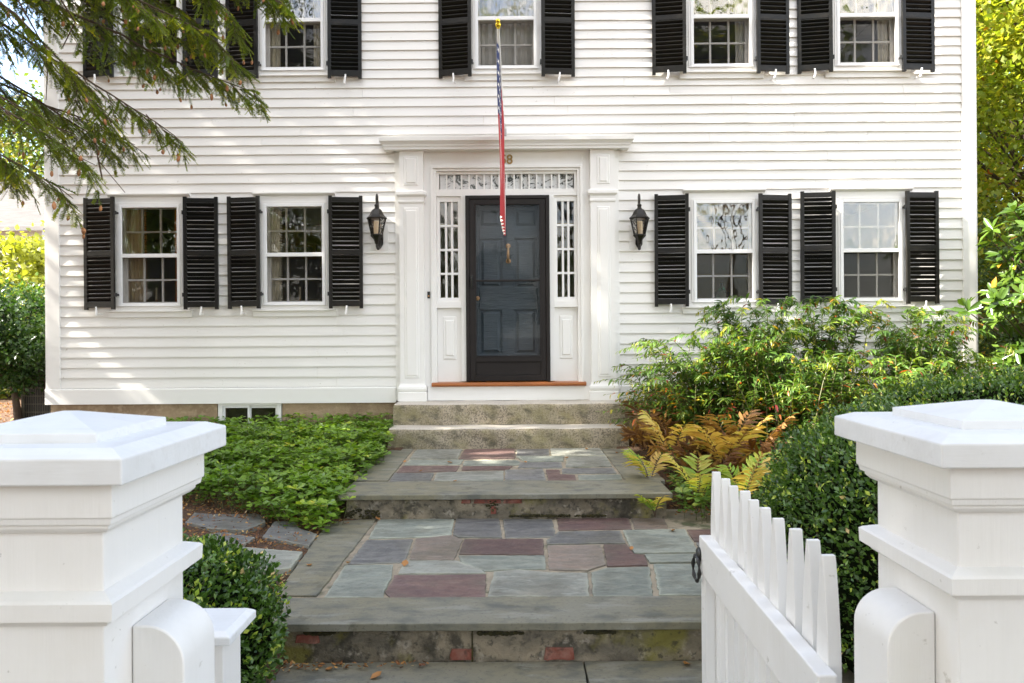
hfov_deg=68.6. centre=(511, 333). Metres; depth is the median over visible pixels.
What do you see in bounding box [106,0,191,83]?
window
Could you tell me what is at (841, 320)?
arching shrub
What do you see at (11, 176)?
hemlock tree
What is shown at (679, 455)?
fern
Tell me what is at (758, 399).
arching shrub
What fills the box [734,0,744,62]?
curtain
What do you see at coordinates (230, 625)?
fence post
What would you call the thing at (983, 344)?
berry shrub
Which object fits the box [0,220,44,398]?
conifer shrub
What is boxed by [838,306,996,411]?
arching shrub
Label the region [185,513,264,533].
stepping stone
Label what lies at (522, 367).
storm door
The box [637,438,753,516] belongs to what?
leaf litter
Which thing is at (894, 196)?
window
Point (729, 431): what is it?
fern
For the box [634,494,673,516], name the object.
fern
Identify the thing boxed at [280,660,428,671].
leaf litter
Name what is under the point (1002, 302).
rhododendron
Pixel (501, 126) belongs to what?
house flag
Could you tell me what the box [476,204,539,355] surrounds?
front door
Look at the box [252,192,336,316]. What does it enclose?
window
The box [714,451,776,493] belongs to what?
fern
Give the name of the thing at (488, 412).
granite step
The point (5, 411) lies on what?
leaf litter
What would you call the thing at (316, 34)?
curtain
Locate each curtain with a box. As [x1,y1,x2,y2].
[127,210,146,301]
[175,209,176,301]
[269,15,280,66]
[271,209,282,300]
[313,0,320,66]
[480,0,531,64]
[697,205,747,215]
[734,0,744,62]
[877,0,889,61]
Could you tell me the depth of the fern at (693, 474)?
5.80 m
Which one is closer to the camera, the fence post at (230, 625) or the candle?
the fence post at (230, 625)
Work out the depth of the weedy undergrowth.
5.73 m
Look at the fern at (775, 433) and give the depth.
6.48 m
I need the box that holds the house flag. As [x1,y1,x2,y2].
[495,18,505,235]
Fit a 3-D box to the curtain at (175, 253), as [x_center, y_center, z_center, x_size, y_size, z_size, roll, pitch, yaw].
[-3.945,-0.947,8.885,0.104,1.208,0.036,0,0,0]
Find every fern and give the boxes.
[618,423,639,445]
[619,401,679,444]
[619,408,677,452]
[621,447,671,476]
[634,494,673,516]
[638,410,698,458]
[648,417,698,444]
[659,453,729,510]
[663,433,721,480]
[668,439,727,471]
[672,439,749,495]
[677,415,775,464]
[695,409,763,448]
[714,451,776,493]
[720,413,798,458]
[736,436,791,487]
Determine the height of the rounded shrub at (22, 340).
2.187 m
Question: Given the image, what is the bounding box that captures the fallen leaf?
[370,671,381,678]
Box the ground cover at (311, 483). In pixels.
[164,412,396,532]
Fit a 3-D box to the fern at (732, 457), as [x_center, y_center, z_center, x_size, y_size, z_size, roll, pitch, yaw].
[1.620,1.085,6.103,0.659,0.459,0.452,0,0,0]
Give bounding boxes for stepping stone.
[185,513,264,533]
[209,532,254,550]
[238,547,302,575]
[262,521,316,548]
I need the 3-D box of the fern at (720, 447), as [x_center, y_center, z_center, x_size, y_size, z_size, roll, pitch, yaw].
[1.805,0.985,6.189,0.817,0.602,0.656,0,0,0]
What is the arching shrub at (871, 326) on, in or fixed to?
on the ground at (644, 452)
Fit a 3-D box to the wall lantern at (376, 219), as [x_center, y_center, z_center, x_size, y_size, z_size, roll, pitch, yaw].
[-1.550,-1.290,8.614,0.234,0.647,0.242,0,0,0]
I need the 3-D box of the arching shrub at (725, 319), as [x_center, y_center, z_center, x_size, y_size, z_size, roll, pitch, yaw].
[2.581,0.381,7.958,1.402,1.615,0.948,0,0,0]
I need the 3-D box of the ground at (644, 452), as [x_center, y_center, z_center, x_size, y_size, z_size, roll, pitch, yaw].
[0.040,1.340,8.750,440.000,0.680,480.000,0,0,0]
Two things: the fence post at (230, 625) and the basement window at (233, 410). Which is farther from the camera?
the basement window at (233, 410)
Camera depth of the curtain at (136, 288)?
8.88 m
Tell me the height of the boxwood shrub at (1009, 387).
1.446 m
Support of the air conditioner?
on the ground at (644, 452)
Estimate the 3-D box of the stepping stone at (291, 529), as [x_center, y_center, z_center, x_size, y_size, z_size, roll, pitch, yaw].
[-1.587,1.427,5.266,0.325,0.059,0.787,0,0,-37]
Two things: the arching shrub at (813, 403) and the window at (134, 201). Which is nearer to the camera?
the arching shrub at (813, 403)
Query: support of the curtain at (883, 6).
hanging from the clapboard house at (827, 146)
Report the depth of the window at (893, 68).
8.69 m
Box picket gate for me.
[691,472,841,682]
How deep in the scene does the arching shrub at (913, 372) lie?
6.98 m
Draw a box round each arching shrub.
[594,335,776,439]
[608,364,706,431]
[661,322,815,454]
[691,293,822,437]
[739,347,877,444]
[748,322,867,439]
[778,295,895,414]
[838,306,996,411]
[850,354,972,410]
[854,319,983,404]
[950,343,1023,380]
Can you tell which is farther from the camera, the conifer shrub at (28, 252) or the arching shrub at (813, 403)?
the conifer shrub at (28, 252)
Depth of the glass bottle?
8.85 m
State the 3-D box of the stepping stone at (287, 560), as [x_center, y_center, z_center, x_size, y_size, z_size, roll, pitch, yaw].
[-1.559,1.426,4.680,0.477,0.060,0.498,0,0,0]
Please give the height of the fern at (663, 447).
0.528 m
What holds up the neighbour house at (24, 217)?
on the ground at (644, 452)
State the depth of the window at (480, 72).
8.71 m
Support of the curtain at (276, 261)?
hanging from the clapboard house at (827, 146)
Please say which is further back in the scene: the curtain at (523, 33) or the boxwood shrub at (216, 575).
the curtain at (523, 33)
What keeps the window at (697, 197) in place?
in the clapboard house at (827, 146)
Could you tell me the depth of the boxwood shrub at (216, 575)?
3.04 m
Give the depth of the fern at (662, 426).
7.26 m
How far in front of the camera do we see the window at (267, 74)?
8.72 m
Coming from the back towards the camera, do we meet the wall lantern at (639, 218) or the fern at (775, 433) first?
the wall lantern at (639, 218)
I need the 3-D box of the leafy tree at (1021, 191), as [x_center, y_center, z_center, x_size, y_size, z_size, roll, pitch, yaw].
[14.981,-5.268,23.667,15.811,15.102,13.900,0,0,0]
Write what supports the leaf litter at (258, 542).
on the ground at (644, 452)
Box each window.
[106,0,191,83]
[107,193,192,317]
[218,403,281,429]
[251,0,335,82]
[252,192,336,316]
[464,0,547,80]
[679,0,764,78]
[682,189,766,313]
[825,0,910,77]
[829,188,914,312]
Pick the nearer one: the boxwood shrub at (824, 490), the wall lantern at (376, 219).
the boxwood shrub at (824, 490)
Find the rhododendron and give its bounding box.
[949,200,1023,376]
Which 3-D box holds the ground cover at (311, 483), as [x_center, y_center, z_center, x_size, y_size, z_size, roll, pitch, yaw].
[-2.715,1.176,7.043,3.142,0.553,3.629,0,0,0]
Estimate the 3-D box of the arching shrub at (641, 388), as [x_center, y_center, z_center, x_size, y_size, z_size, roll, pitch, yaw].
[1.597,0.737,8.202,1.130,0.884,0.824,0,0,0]
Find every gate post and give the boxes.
[0,410,225,682]
[834,399,1023,682]
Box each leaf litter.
[0,402,12,421]
[182,484,348,590]
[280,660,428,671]
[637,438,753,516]
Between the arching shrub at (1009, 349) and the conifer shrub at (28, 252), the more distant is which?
the conifer shrub at (28, 252)
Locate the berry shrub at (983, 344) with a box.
[977,191,1023,375]
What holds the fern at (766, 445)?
on the ground at (644, 452)
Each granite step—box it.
[388,424,628,449]
[393,400,624,424]
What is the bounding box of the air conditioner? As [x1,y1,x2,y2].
[21,361,50,418]
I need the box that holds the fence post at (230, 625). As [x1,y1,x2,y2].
[203,608,255,682]
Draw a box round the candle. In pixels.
[155,288,157,301]
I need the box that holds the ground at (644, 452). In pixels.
[0,374,982,682]
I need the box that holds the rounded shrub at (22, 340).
[0,269,45,419]
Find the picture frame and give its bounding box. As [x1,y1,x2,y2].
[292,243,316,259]
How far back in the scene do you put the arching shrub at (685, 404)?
7.65 m
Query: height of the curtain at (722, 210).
0.229 m
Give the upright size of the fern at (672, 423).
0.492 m
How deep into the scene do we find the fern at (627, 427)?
7.80 m
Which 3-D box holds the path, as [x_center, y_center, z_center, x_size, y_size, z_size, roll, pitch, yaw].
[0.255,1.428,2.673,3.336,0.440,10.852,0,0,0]
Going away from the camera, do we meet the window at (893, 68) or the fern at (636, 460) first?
the fern at (636, 460)
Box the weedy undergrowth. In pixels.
[651,423,794,519]
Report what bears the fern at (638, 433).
on the ground at (644, 452)
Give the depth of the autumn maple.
13.25 m
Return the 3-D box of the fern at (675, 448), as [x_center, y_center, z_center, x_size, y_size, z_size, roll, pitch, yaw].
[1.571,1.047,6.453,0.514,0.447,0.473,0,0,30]
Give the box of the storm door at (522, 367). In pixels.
[465,195,550,381]
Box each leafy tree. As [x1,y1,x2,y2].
[0,65,43,178]
[976,2,1023,360]
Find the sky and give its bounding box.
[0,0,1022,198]
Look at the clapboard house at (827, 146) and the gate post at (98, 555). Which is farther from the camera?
the clapboard house at (827, 146)
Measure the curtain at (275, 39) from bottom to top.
1.208 m
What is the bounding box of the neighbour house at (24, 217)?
[0,179,44,283]
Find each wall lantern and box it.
[367,194,388,250]
[629,194,649,249]
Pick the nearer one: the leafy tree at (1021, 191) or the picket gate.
the picket gate
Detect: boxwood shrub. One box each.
[182,527,291,682]
[751,391,951,672]
[795,361,1023,453]
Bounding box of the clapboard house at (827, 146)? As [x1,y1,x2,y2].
[43,0,977,433]
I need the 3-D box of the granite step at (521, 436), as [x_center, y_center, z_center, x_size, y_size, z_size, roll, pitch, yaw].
[-0.038,1.120,8.190,2.567,0.241,0.440,0,0,0]
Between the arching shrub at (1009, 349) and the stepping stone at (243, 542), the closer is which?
the stepping stone at (243, 542)
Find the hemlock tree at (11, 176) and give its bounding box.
[0,0,303,238]
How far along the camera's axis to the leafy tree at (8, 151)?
32.03 m
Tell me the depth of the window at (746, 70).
8.70 m
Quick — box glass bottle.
[714,282,728,297]
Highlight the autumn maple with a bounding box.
[976,0,1023,372]
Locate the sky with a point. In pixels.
(21, 69)
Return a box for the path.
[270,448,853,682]
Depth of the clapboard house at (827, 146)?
8.72 m
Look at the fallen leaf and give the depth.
3.49 m
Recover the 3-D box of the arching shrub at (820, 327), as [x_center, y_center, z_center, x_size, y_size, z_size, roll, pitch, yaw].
[3.197,0.518,8.225,1.456,1.297,1.015,0,0,0]

